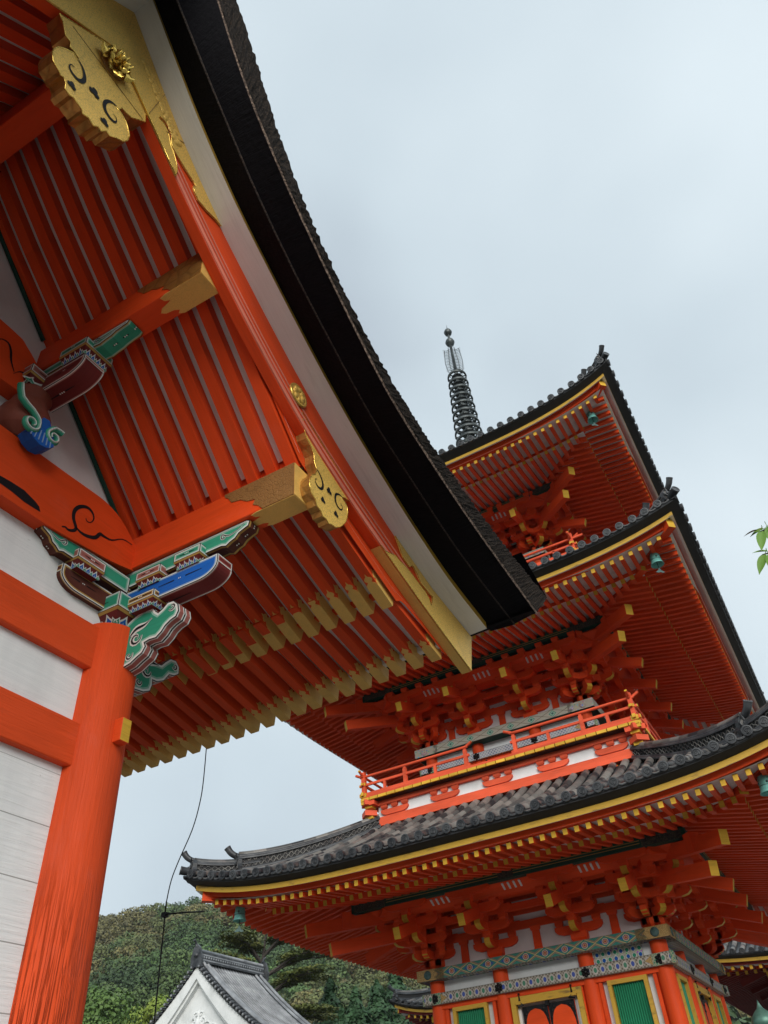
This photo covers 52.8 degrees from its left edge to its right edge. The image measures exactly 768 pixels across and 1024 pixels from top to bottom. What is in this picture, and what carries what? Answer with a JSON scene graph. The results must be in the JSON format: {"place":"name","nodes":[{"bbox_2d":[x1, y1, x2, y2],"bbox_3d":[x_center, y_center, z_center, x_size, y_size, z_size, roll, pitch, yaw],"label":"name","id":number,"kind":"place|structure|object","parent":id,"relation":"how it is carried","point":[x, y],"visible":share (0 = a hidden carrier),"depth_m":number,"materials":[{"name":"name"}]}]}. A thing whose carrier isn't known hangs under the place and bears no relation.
{"place":"outdoors","nodes":[
{"label":"outdoors","id":0,"kind":"place"},
{"bbox_2d":[150,939,309,1023],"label":"plaster hall","id":1,"kind":"structure","parent":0,"point":[215,988],"depth_m":40.86,"materials":[{"name":"tile"}]},
{"bbox_2d":[388,985,433,1023],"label":"corner hall","id":2,"kind":"structure","parent":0,"point":[407,1004],"depth_m":33.96,"materials":[{"name":"tile"}]},
{"bbox_2d":[99,0,767,915],"label":"sky","id":3,"kind":"structure","parent":0,"point":[543,183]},
{"bbox_2d":[715,940,767,1016],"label":"side hall","id":4,"kind":"structure","parent":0,"point":[744,979],"depth_m":27.59,"materials":[{"name":"wood"}]},
{"label":"ground","id":5,"kind":"structure","parent":0,"visible":0},
{"bbox_2d":[82,983,142,1023],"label":"broadleaf tree","id":6,"kind":"object","parent":5,"relation":"on","point":[94,1013],"visible":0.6,"depth_m":48.13,"materials":[{"name":"green plant"}]},
{"bbox_2d":[118,1005,136,1021],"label":"broadleaf tree","id":7,"kind":"object","parent":5,"relation":"on","point":[120,1017],"visible":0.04,"depth_m":57.90,"materials":[{"name":"green plant"}]},
{"bbox_2d":[123,994,170,1023],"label":"broadleaf tree","id":8,"kind":"object","parent":5,"relation":"on","point":[148,1011],"visible":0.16,"depth_m":53.19,"materials":[{"name":"green plant"}]},
{"bbox_2d":[153,749,206,1023],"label":"lightning cable","id":9,"kind":"object","parent":5,"relation":"on","point":[165,914],"visible":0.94,"depth_m":8.75,"materials":[{"name":"black metal"}]},
{"bbox_2d":[176,925,339,1023],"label":"pine tree","id":10,"kind":"object","parent":5,"relation":"on","point":[252,947],"visible":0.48,"depth_m":50.19,"materials":[{"name":"green plant"}]},
{"bbox_2d":[0,0,546,1023],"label":"temple gate","id":11,"kind":"structure","parent":5,"relation":"on","point":[236,502],"depth_m":5.98,"materials":[{"name":"red wood"}]},
{"bbox_2d":[313,976,346,1023],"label":"cedar tree","id":12,"kind":"object","parent":5,"relation":"on","point":[329,995],"visible":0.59,"depth_m":52.83,"materials":[{"name":"green plant"}]},
{"bbox_2d":[336,1006,347,1023],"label":"cedar tree","id":13,"kind":"object","parent":5,"relation":"on","point":[342,1019],"visible":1,"depth_m":38.76,"materials":[{"name":"green plant"}]},
{"bbox_2d":[344,986,372,1023],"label":"cedar tree","id":14,"kind":"object","parent":5,"relation":"on","point":[355,1012],"visible":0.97,"depth_m":48.97,"materials":[{"name":"green plant"}]},
{"bbox_2d":[366,978,400,1023],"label":"cedar tree","id":15,"kind":"object","parent":5,"relation":"on","point":[377,1000],"visible":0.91,"depth_m":55.87,"materials":[{"name":"green plant"}]},
{"bbox_2d":[379,973,411,1023],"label":"cedar tree","id":16,"kind":"object","parent":5,"relation":"on","point":[395,981],"visible":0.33,"depth_m":63.24,"materials":[{"name":"green plant"}]},
{"bbox_2d":[179,325,767,1023],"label":"pagoda","id":17,"kind":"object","parent":5,"relation":"on","point":[569,821],"visible":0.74,"depth_m":16.93,"materials":[{"name":"wood"}]},
{"bbox_2d":[233,906,245,931],"bbox_3d":[-3.069,8.555,16.484,0.284,0.715,0.284,-23,-44,20],"label":"wind bell","id":18,"kind":"object","parent":17,"relation":"hanging from","point":[239,915],"visible":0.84,"depth_m":16.40,"materials":[{"name":"teal metal"}]},
{"bbox_2d":[452,1002,490,1023],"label":"window frame","id":19,"kind":"structure","parent":17,"relation":"in","point":[478,1013],"depth_m":15.87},
{"bbox_2d":[587,411,598,425],"bbox_3d":[5.397,-2.479,20.103,0.284,0.715,0.284,-23,-44,20],"label":"wind bell","id":20,"kind":"object","parent":17,"relation":"hanging from","point":[592,418],"visible":0.94,"depth_m":20.06,"materials":[{"name":"teal metal"}]},
{"bbox_2d":[607,974,659,1023],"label":"window frame","id":21,"kind":"structure","parent":17,"relation":"in","point":[633,996],"depth_m":14.62,"materials":[{"name":"green wood"}]},
{"bbox_2d":[650,553,663,572],"bbox_3d":[5.830,1.020,16.607,0.284,0.715,0.284,-23,-44,20],"label":"wind bell","id":22,"kind":"object","parent":17,"relation":"hanging from","point":[657,562],"visible":0.94,"depth_m":16.56,"materials":[{"name":"teal metal"}]},
{"bbox_2d":[676,973,699,1023],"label":"window frame","id":23,"kind":"structure","parent":17,"relation":"in","point":[683,984],"depth_m":14.95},
{"bbox_2d":[712,994,727,1023],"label":"window frame","id":24,"kind":"structure","parent":17,"relation":"in","point":[718,1003],"depth_m":17.33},
{"bbox_2d":[757,774,767,795],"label":"wind bell","id":25,"kind":"object","parent":17,"relation":"hanging from","point":[762,780],"visible":0.86,"depth_m":12.80,"materials":[{"name":"teal metal"}]},
{"bbox_2d":[745,521,767,573],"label":"cherry tree","id":26,"kind":"object","parent":5,"relation":"on","point":[762,560],"visible":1,"depth_m":3.17,"materials":[{"name":"green plant"}]},
{"bbox_2d":[751,1000,767,1023],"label":"finial post","id":27,"kind":"object","parent":5,"relation":"on","point":[760,1015],"visible":1,"depth_m":12.39,"materials":[{"name":"metal"}]},
{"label":"hills","id":28,"kind":"structure","parent":0,"visible":0},
{"bbox_2d":[87,896,751,1023],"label":"forest","id":29,"kind":"object","parent":28,"relation":"on","point":[126,952],"visible":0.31,"depth_m":170.93,"materials":[{"name":"green plant"}]}
]}

